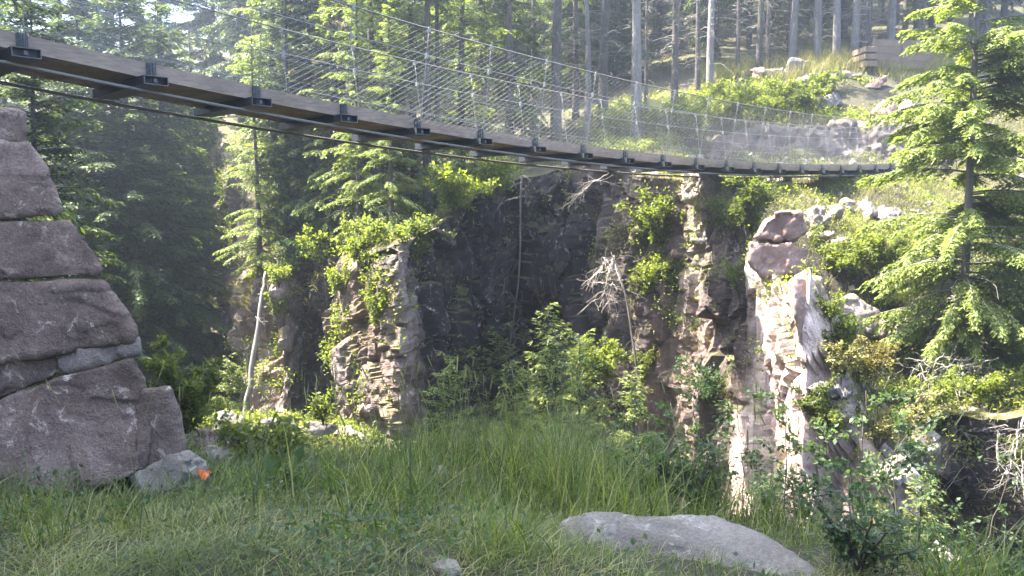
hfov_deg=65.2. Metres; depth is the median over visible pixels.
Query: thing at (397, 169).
spruce tree
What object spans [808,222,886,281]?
shrub
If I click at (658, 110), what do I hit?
dead branch
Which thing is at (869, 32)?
spruce tree
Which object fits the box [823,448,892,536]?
birch sapling
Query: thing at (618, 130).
shrub
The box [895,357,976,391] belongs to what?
dead branch
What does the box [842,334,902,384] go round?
shrub
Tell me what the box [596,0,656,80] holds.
spruce tree
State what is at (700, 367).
birch sapling
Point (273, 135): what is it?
spruce tree
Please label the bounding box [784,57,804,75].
bank boulder
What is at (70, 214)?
spruce tree
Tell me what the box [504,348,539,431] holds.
young spruce
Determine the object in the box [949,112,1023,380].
spruce tree
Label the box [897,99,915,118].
bank boulder
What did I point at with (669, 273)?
shrub
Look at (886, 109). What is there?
bank boulder
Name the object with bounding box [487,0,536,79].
spruce tree
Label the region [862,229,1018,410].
brushwood
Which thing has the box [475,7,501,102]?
spruce tree
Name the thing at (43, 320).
wall stone
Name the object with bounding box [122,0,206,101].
spruce tree
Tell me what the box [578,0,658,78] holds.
spruce tree
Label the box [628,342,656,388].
shrub
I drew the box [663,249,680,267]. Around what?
bank boulder
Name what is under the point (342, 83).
spruce tree
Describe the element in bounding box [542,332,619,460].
young spruce
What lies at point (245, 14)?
spruce tree
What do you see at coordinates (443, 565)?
grass stone
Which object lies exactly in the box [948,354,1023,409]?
shrub
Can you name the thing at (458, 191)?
shrub
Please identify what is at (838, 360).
shrub
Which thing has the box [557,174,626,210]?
dead branch
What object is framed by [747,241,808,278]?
bank boulder
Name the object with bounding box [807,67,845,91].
shrub
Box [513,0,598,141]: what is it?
spruce tree
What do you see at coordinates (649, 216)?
shrub
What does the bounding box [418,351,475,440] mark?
young spruce
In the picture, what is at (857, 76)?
bank boulder
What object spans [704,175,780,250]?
shrub
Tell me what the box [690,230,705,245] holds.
bank boulder
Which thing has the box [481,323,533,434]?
young spruce
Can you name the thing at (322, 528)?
weeds
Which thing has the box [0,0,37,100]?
spruce tree
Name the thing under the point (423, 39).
spruce tree
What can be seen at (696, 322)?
shrub
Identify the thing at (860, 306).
rock slab
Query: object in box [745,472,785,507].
shrub
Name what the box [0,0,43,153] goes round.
spruce tree
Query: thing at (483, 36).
spruce tree
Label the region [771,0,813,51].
spruce tree
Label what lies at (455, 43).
spruce tree
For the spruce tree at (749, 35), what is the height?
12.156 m
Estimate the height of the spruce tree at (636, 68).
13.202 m
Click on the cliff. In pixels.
(554, 237)
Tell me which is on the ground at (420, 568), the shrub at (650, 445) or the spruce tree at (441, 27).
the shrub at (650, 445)
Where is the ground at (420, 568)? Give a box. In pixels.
[0,329,964,575]
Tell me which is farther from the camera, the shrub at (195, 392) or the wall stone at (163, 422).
the shrub at (195, 392)
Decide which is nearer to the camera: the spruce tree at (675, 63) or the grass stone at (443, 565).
the grass stone at (443, 565)
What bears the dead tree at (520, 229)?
on the ground at (420, 568)
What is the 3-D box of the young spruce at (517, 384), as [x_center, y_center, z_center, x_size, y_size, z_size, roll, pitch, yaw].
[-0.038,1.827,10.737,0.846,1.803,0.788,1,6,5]
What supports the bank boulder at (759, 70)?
on the hillside
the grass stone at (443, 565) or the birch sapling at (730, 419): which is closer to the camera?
the grass stone at (443, 565)
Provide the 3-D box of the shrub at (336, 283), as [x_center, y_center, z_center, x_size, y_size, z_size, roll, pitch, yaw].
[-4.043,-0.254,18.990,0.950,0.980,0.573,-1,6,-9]
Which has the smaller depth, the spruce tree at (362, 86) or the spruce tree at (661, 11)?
the spruce tree at (362, 86)
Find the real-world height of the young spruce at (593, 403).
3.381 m
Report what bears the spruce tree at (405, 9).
on the hillside
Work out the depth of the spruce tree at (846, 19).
38.84 m
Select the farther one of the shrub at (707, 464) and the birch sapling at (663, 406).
the birch sapling at (663, 406)
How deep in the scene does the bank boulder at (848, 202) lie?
19.95 m
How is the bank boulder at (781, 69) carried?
on the hillside
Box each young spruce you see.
[213,352,253,410]
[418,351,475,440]
[452,334,497,440]
[478,360,535,439]
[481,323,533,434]
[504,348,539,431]
[508,302,576,432]
[515,329,595,440]
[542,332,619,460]
[553,328,619,444]
[605,365,664,467]
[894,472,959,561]
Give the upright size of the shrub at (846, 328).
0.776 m
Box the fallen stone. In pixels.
[129,450,213,497]
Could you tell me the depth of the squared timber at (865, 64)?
30.90 m
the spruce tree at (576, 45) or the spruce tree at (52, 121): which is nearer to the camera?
the spruce tree at (52, 121)
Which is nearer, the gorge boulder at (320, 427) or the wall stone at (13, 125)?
the wall stone at (13, 125)
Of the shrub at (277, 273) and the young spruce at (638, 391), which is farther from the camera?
the shrub at (277, 273)
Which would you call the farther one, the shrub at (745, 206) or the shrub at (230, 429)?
the shrub at (745, 206)
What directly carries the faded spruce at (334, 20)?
on the hillside
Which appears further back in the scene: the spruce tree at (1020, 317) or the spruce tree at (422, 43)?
the spruce tree at (422, 43)
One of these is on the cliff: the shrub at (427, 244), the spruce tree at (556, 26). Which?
the shrub at (427, 244)
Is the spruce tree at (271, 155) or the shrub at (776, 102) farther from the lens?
the shrub at (776, 102)
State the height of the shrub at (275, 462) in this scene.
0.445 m
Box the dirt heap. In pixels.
[484,437,560,467]
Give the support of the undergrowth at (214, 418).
on the ground at (420, 568)
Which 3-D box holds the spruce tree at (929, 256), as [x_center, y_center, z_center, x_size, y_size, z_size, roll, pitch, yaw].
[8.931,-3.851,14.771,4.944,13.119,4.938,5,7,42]
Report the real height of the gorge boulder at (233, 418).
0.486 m
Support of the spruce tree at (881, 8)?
on the hillside
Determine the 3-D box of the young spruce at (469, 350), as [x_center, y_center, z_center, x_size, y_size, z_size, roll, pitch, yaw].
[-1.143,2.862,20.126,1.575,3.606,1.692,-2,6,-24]
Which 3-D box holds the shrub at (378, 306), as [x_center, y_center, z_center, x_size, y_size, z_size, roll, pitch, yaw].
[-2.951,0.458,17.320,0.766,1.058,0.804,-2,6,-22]
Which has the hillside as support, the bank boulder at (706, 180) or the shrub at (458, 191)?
the bank boulder at (706, 180)
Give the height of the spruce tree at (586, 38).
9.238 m
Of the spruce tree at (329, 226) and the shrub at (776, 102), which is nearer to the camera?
the spruce tree at (329, 226)
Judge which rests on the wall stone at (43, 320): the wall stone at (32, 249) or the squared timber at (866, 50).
the wall stone at (32, 249)
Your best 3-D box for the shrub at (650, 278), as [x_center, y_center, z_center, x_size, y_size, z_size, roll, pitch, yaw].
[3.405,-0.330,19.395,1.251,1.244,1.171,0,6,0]
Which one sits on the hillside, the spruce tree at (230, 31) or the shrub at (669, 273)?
the spruce tree at (230, 31)
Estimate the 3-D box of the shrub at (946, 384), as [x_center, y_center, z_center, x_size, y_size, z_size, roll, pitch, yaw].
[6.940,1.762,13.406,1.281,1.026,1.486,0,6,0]
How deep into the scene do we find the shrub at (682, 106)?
25.62 m
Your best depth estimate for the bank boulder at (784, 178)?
21.61 m
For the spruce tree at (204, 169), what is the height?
10.801 m
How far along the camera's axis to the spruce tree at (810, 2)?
40.15 m
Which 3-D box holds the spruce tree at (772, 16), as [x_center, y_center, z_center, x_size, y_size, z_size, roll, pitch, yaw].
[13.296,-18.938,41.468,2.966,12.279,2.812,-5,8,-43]
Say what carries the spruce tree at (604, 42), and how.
on the hillside
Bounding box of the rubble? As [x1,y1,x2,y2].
[601,144,1023,510]
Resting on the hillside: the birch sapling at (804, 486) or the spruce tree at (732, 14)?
the spruce tree at (732, 14)
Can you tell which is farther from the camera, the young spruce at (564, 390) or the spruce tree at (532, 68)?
the spruce tree at (532, 68)
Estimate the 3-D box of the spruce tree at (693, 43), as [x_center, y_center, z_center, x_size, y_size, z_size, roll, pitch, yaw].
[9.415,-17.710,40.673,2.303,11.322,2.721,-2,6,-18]
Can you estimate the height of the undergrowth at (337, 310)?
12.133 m
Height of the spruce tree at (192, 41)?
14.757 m
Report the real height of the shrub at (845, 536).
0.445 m
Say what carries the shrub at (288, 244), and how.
on the cliff
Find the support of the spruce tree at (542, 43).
on the hillside
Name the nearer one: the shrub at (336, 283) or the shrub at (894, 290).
the shrub at (894, 290)
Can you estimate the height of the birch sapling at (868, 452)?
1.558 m
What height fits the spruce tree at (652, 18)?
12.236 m
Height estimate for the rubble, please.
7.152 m
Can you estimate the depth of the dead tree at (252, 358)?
20.10 m
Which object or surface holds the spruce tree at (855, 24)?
on the hillside
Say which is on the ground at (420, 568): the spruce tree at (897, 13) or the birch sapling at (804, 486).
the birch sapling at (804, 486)
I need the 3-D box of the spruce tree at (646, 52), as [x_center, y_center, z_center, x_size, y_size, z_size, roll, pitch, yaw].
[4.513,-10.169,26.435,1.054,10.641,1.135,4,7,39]
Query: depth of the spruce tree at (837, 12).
33.02 m
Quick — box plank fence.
[871,35,933,71]
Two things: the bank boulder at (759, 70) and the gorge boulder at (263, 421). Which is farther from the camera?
the bank boulder at (759, 70)
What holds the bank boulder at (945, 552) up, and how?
on the ground at (420, 568)
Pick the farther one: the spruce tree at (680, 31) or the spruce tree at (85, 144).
the spruce tree at (680, 31)
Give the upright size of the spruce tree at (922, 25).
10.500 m
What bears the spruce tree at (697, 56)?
on the hillside
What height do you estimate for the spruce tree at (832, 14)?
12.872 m
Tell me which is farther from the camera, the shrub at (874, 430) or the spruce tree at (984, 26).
the spruce tree at (984, 26)
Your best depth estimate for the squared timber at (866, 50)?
30.89 m
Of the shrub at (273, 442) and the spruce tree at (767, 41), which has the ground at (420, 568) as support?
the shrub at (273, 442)
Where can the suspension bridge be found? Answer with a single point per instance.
(107, 76)
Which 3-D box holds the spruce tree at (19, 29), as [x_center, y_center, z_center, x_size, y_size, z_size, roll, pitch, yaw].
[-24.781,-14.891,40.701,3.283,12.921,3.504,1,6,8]
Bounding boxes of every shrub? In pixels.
[139,334,228,434]
[200,394,234,421]
[206,404,304,467]
[248,444,316,498]
[257,415,314,465]
[260,288,296,319]
[262,261,292,287]
[275,230,329,281]
[295,223,354,271]
[305,380,340,425]
[322,257,353,296]
[338,212,389,271]
[358,285,387,332]
[387,222,432,268]
[398,236,432,257]
[400,215,456,248]
[417,161,501,220]
[463,151,521,202]
[568,331,630,390]
[583,433,694,502]
[593,104,630,136]
[612,185,686,254]
[613,98,678,137]
[625,253,672,299]
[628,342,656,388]
[637,428,734,510]
[652,256,688,289]
[656,93,725,146]
[672,310,701,348]
[673,354,734,409]
[692,71,772,129]
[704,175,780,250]
[721,254,745,300]
[743,83,806,115]
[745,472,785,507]
[763,70,832,108]
[787,371,875,440]
[798,481,932,575]
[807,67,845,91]
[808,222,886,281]
[814,288,847,322]
[814,339,867,377]
[821,313,863,351]
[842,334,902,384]
[850,380,946,451]
[856,227,911,280]
[886,261,914,300]
[887,362,975,422]
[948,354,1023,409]
[996,434,1023,482]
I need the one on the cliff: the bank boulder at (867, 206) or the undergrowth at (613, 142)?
the undergrowth at (613, 142)
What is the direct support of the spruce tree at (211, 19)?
on the hillside
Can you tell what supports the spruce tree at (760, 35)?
on the hillside
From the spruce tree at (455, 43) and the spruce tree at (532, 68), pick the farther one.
the spruce tree at (455, 43)
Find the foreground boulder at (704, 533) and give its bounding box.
[558,512,823,575]
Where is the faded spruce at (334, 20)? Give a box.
[283,0,368,222]
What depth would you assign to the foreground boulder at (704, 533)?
4.06 m
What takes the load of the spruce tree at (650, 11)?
on the hillside
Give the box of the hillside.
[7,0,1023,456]
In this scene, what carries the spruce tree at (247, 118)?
on the hillside
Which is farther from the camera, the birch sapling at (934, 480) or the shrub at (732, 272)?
the shrub at (732, 272)
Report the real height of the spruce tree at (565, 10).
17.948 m
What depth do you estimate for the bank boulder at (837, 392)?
12.62 m
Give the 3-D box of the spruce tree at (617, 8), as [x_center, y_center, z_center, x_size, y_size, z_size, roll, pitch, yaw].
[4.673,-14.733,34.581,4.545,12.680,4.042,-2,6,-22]
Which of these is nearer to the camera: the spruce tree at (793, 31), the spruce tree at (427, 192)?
the spruce tree at (427, 192)
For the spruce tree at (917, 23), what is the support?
on the hillside
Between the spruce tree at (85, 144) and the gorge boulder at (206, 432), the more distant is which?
the spruce tree at (85, 144)
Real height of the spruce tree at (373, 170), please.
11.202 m
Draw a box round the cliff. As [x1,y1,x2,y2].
[0,101,1023,575]
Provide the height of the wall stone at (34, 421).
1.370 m
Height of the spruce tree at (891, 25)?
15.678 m
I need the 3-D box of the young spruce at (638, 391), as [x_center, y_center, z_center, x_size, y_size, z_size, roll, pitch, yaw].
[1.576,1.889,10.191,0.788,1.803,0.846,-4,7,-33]
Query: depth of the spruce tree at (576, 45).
28.30 m
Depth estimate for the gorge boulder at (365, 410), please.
17.31 m
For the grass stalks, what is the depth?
4.93 m
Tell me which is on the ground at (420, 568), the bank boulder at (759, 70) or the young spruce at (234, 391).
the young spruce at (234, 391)
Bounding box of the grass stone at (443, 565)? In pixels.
[431,558,461,575]
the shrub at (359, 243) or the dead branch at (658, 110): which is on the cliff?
the shrub at (359, 243)
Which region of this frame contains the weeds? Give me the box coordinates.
[0,425,1023,575]
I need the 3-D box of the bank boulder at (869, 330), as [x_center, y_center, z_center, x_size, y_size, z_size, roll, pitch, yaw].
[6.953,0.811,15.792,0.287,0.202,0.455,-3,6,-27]
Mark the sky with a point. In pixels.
(178, 18)
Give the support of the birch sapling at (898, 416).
on the ground at (420, 568)
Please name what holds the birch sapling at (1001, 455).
on the ground at (420, 568)
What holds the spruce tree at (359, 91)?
on the hillside
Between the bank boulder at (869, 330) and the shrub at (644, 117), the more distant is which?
the shrub at (644, 117)
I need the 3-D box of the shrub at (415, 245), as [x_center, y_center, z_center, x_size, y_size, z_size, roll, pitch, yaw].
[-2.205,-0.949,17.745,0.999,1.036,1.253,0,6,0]
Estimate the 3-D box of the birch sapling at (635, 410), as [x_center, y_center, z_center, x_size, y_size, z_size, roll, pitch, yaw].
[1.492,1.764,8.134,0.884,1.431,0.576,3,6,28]
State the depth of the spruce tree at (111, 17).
37.90 m
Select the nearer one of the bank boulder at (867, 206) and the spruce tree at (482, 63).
the bank boulder at (867, 206)
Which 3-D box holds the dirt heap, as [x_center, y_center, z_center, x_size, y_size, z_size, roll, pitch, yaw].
[0.135,1.524,7.185,0.852,0.349,0.608,0,6,0]
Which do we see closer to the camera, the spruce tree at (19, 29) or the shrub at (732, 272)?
the shrub at (732, 272)
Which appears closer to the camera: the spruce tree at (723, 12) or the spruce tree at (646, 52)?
the spruce tree at (646, 52)
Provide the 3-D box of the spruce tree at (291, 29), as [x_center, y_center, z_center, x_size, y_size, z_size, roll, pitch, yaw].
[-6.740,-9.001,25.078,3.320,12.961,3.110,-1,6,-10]
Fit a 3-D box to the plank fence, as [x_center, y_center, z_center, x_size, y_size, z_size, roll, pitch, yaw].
[15.359,-8.991,31.428,2.620,1.751,0.180,-1,6,-7]
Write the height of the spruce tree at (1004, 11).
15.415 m
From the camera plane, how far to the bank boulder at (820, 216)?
17.34 m
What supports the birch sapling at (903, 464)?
on the ground at (420, 568)
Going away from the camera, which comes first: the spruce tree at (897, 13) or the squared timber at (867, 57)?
the squared timber at (867, 57)
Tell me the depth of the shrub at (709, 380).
17.00 m
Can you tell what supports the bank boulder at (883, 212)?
on the hillside
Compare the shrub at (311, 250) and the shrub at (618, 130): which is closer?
the shrub at (311, 250)
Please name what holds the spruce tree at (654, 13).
on the hillside
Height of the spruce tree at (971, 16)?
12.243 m
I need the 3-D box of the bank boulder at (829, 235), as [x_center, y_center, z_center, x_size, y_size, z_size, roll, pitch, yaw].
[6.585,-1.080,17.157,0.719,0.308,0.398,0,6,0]
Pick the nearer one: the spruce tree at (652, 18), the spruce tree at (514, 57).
the spruce tree at (514, 57)
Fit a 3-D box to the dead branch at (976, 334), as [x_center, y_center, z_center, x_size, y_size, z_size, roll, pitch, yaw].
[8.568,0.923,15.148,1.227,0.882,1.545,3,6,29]
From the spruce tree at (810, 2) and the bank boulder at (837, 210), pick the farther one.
the spruce tree at (810, 2)
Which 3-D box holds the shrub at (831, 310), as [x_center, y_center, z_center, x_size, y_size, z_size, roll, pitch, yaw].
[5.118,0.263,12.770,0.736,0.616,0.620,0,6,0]
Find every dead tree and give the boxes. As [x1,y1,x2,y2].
[243,271,270,412]
[472,171,545,421]
[608,250,650,412]
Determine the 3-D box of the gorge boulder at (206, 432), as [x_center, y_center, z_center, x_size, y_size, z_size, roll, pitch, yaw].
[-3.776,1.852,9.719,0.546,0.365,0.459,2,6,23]
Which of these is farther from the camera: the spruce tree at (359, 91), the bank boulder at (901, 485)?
the spruce tree at (359, 91)
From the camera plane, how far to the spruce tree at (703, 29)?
35.54 m
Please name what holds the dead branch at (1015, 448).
attached to the cliff
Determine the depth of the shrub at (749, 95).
25.94 m
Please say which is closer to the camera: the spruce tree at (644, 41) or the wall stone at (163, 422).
the wall stone at (163, 422)
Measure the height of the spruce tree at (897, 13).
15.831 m
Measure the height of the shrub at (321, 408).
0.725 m
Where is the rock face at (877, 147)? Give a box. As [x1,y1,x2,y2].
[707,117,958,175]
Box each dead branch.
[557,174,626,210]
[578,255,634,319]
[641,96,679,141]
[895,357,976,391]
[907,339,999,410]
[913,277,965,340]
[930,407,990,494]
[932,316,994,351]
[970,416,1023,499]
[979,358,1023,401]
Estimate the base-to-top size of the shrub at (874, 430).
1.116 m
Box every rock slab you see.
[792,275,829,343]
[830,294,908,339]
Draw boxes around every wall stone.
[0,107,27,141]
[0,139,62,219]
[0,220,102,279]
[0,278,138,364]
[0,357,57,398]
[0,358,151,493]
[57,336,141,374]
[139,386,186,465]
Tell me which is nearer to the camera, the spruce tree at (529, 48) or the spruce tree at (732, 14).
the spruce tree at (529, 48)
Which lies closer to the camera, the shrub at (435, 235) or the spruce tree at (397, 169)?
the shrub at (435, 235)
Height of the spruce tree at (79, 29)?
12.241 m
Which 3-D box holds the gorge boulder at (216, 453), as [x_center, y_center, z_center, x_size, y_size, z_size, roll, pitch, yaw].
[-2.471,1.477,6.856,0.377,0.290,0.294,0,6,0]
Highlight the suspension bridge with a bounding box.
[0,0,921,177]
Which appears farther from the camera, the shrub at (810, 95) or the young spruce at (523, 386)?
the shrub at (810, 95)
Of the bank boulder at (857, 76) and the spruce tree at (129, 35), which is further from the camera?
the spruce tree at (129, 35)
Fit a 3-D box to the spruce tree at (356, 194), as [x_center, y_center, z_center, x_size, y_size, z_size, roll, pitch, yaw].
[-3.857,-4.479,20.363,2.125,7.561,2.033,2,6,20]
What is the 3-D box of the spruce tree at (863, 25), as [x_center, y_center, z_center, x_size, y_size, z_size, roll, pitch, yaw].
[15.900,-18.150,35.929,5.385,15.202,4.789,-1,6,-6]
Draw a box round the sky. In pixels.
[1,0,219,43]
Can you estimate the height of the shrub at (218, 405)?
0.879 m
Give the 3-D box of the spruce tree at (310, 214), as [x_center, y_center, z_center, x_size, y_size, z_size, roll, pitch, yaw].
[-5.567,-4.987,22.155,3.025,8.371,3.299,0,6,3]
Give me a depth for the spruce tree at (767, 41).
33.06 m
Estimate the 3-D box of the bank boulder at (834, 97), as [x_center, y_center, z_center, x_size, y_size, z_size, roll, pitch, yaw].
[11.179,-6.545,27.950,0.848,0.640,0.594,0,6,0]
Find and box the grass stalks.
[45,351,963,544]
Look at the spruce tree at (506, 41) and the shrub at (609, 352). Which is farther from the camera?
the spruce tree at (506, 41)
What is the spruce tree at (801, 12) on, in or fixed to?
on the hillside
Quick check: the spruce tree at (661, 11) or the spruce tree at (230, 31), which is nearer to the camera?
the spruce tree at (230, 31)
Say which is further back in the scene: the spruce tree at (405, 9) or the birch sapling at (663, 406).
the spruce tree at (405, 9)
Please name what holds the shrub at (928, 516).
on the ground at (420, 568)
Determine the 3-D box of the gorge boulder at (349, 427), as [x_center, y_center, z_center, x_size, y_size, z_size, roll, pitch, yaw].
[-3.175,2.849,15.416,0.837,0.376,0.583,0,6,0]
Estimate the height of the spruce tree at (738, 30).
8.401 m
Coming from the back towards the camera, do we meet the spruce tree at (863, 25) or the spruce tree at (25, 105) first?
the spruce tree at (863, 25)
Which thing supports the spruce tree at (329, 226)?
on the hillside
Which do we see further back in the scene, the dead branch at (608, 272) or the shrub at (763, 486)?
the dead branch at (608, 272)
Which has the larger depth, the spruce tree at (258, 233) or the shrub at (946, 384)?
the spruce tree at (258, 233)
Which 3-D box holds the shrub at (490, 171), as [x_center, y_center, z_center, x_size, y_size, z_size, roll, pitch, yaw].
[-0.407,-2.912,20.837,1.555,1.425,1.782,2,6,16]
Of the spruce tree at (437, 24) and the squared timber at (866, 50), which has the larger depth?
the squared timber at (866, 50)
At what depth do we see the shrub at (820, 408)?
12.51 m
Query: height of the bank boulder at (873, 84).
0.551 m
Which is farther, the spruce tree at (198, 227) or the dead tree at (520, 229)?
the spruce tree at (198, 227)
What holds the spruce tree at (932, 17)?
on the hillside
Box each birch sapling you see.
[614,390,678,506]
[635,399,708,499]
[642,357,737,515]
[711,383,795,518]
[734,386,845,523]
[770,468,829,522]
[771,419,855,524]
[785,377,978,548]
[821,394,908,523]
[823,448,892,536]
[844,385,943,536]
[904,461,965,551]
[923,441,1023,557]
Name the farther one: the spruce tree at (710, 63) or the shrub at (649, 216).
the spruce tree at (710, 63)
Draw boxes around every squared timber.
[851,54,876,63]
[851,61,876,69]
[852,46,877,56]
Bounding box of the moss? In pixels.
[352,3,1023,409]
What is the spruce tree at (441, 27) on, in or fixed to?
on the hillside
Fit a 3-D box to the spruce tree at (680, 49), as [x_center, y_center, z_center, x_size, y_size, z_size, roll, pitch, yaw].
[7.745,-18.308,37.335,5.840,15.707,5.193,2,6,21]
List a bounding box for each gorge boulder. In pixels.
[185,428,218,450]
[201,444,245,464]
[212,410,246,428]
[252,417,294,427]
[309,420,338,436]
[334,425,367,445]
[358,403,373,418]
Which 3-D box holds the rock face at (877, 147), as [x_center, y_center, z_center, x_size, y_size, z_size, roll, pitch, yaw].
[10.671,-4.560,26.973,9.095,2.363,3.614,0,6,0]
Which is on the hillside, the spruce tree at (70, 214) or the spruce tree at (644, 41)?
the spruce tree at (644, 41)
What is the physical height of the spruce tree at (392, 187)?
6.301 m
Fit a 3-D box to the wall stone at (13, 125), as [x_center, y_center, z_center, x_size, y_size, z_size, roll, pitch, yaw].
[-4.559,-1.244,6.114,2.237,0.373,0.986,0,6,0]
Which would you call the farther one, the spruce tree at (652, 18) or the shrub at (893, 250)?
the spruce tree at (652, 18)
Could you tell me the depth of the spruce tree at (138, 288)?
24.48 m
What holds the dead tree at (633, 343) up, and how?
on the ground at (420, 568)
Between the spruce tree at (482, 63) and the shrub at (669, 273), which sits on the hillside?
the spruce tree at (482, 63)
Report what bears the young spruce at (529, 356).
on the ground at (420, 568)
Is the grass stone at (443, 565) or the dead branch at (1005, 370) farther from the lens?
the dead branch at (1005, 370)
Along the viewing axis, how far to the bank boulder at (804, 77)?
30.40 m
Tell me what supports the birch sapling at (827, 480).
on the ground at (420, 568)
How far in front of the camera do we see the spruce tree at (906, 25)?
39.77 m
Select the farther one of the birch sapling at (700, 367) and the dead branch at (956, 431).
the dead branch at (956, 431)
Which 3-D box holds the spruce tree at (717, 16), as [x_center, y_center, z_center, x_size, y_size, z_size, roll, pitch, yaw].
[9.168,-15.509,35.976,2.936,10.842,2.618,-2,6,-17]
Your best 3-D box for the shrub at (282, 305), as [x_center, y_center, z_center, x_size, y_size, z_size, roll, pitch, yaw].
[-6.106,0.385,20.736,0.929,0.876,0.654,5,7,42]
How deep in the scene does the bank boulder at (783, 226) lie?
14.77 m
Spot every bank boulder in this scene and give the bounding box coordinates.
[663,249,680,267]
[678,172,718,205]
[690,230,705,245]
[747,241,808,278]
[750,67,766,81]
[753,210,807,242]
[765,67,783,77]
[765,177,791,185]
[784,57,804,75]
[794,74,810,82]
[804,205,833,229]
[806,230,835,239]
[807,381,856,400]
[819,92,842,108]
[828,205,843,221]
[831,237,849,246]
[832,71,851,77]
[838,198,855,213]
[850,74,861,78]
[855,197,877,219]
[863,325,873,333]
[864,451,925,499]
[865,75,887,88]
[870,100,896,118]
[875,205,900,229]
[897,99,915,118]
[932,540,958,561]
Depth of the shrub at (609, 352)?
15.24 m
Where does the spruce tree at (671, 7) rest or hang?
on the hillside
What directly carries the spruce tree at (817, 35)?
on the hillside
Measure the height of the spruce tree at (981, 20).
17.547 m
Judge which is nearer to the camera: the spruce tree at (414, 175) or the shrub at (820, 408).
the shrub at (820, 408)
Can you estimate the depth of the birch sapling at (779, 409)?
6.57 m
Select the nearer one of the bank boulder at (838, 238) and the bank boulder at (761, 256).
the bank boulder at (761, 256)
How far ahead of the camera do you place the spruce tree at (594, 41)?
33.84 m
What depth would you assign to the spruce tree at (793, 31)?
32.34 m
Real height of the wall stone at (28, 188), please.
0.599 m
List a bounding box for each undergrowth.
[107,116,986,541]
[192,403,399,454]
[219,72,1023,494]
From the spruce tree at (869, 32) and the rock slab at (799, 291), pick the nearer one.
the rock slab at (799, 291)
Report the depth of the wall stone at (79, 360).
5.41 m
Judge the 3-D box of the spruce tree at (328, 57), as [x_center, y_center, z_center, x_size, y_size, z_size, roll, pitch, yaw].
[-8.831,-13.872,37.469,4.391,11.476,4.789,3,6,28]
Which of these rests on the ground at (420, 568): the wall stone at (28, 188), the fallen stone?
the fallen stone
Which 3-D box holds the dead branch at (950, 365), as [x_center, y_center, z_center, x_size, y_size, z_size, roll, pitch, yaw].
[8.003,1.557,14.290,1.371,1.364,1.605,-4,7,-38]
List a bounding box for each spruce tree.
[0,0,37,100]
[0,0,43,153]
[0,0,85,280]
[0,0,155,398]
[3,0,50,103]
[9,0,170,374]
[12,0,126,266]
[50,0,209,374]
[68,0,109,113]
[81,0,144,105]
[98,0,237,376]
[113,0,156,108]
[116,0,215,334]
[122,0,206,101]
[159,105,226,342]
[168,0,212,282]
[169,0,254,115]
[198,0,276,122]
[213,28,297,286]
[220,0,294,118]
[225,0,312,215]
[232,0,324,262]
[241,8,321,142]
[247,0,349,187]
[259,0,366,249]
[289,0,410,209]
[297,0,368,249]
[302,4,362,88]
[303,0,428,226]
[318,0,400,245]
[318,3,399,108]
[335,1,416,113]
[346,0,420,220]
[356,0,427,242]
[360,1,452,197]
[364,0,472,209]
[379,0,457,116]
[390,0,479,214]
[399,0,471,207]
[400,0,452,85]
[417,0,475,107]
[421,0,511,176]
[439,0,493,91]
[442,0,488,87]
[447,0,540,129]
[457,0,554,136]
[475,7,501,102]
[486,6,545,110]
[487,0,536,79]
[503,0,574,136]
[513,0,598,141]
[515,1,546,66]
[518,0,562,108]
[522,6,584,60]
[526,0,641,99]
[537,0,597,120]
[562,0,654,130]
[564,0,610,140]
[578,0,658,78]
[583,0,675,137]
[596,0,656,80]
[610,0,629,86]
[619,1,668,83]
[626,1,656,43]
[631,0,661,112]
[631,0,672,35]
[642,0,705,103]
[644,1,655,25]
[648,0,671,42]
[653,6,694,62]
[656,0,690,56]
[659,0,689,51]
[679,0,719,99]
[679,0,752,58]
[684,0,707,46]
[685,0,735,87]
[701,1,730,13]
[703,0,734,57]
[722,0,755,73]
[727,0,757,29]
[731,0,771,48]
[741,0,782,67]
[743,0,813,39]
[744,0,787,31]
[744,0,810,68]
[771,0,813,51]
[772,0,807,59]
[784,0,832,35]
[800,0,831,63]
[812,0,850,36]
[812,0,873,38]
[822,0,859,59]
[828,0,904,45]
[843,0,879,47]
[843,0,881,55]
[854,0,1023,398]
[874,0,899,23]
[874,0,902,23]
[877,0,907,39]
[895,0,939,39]
[896,0,939,39]
[898,0,910,29]
[901,0,958,32]
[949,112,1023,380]
[950,0,1004,41]
[959,0,1003,47]
[965,8,995,34]
[992,0,1023,16]
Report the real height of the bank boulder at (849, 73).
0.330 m
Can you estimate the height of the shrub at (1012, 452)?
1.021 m
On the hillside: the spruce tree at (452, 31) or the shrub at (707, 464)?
the spruce tree at (452, 31)

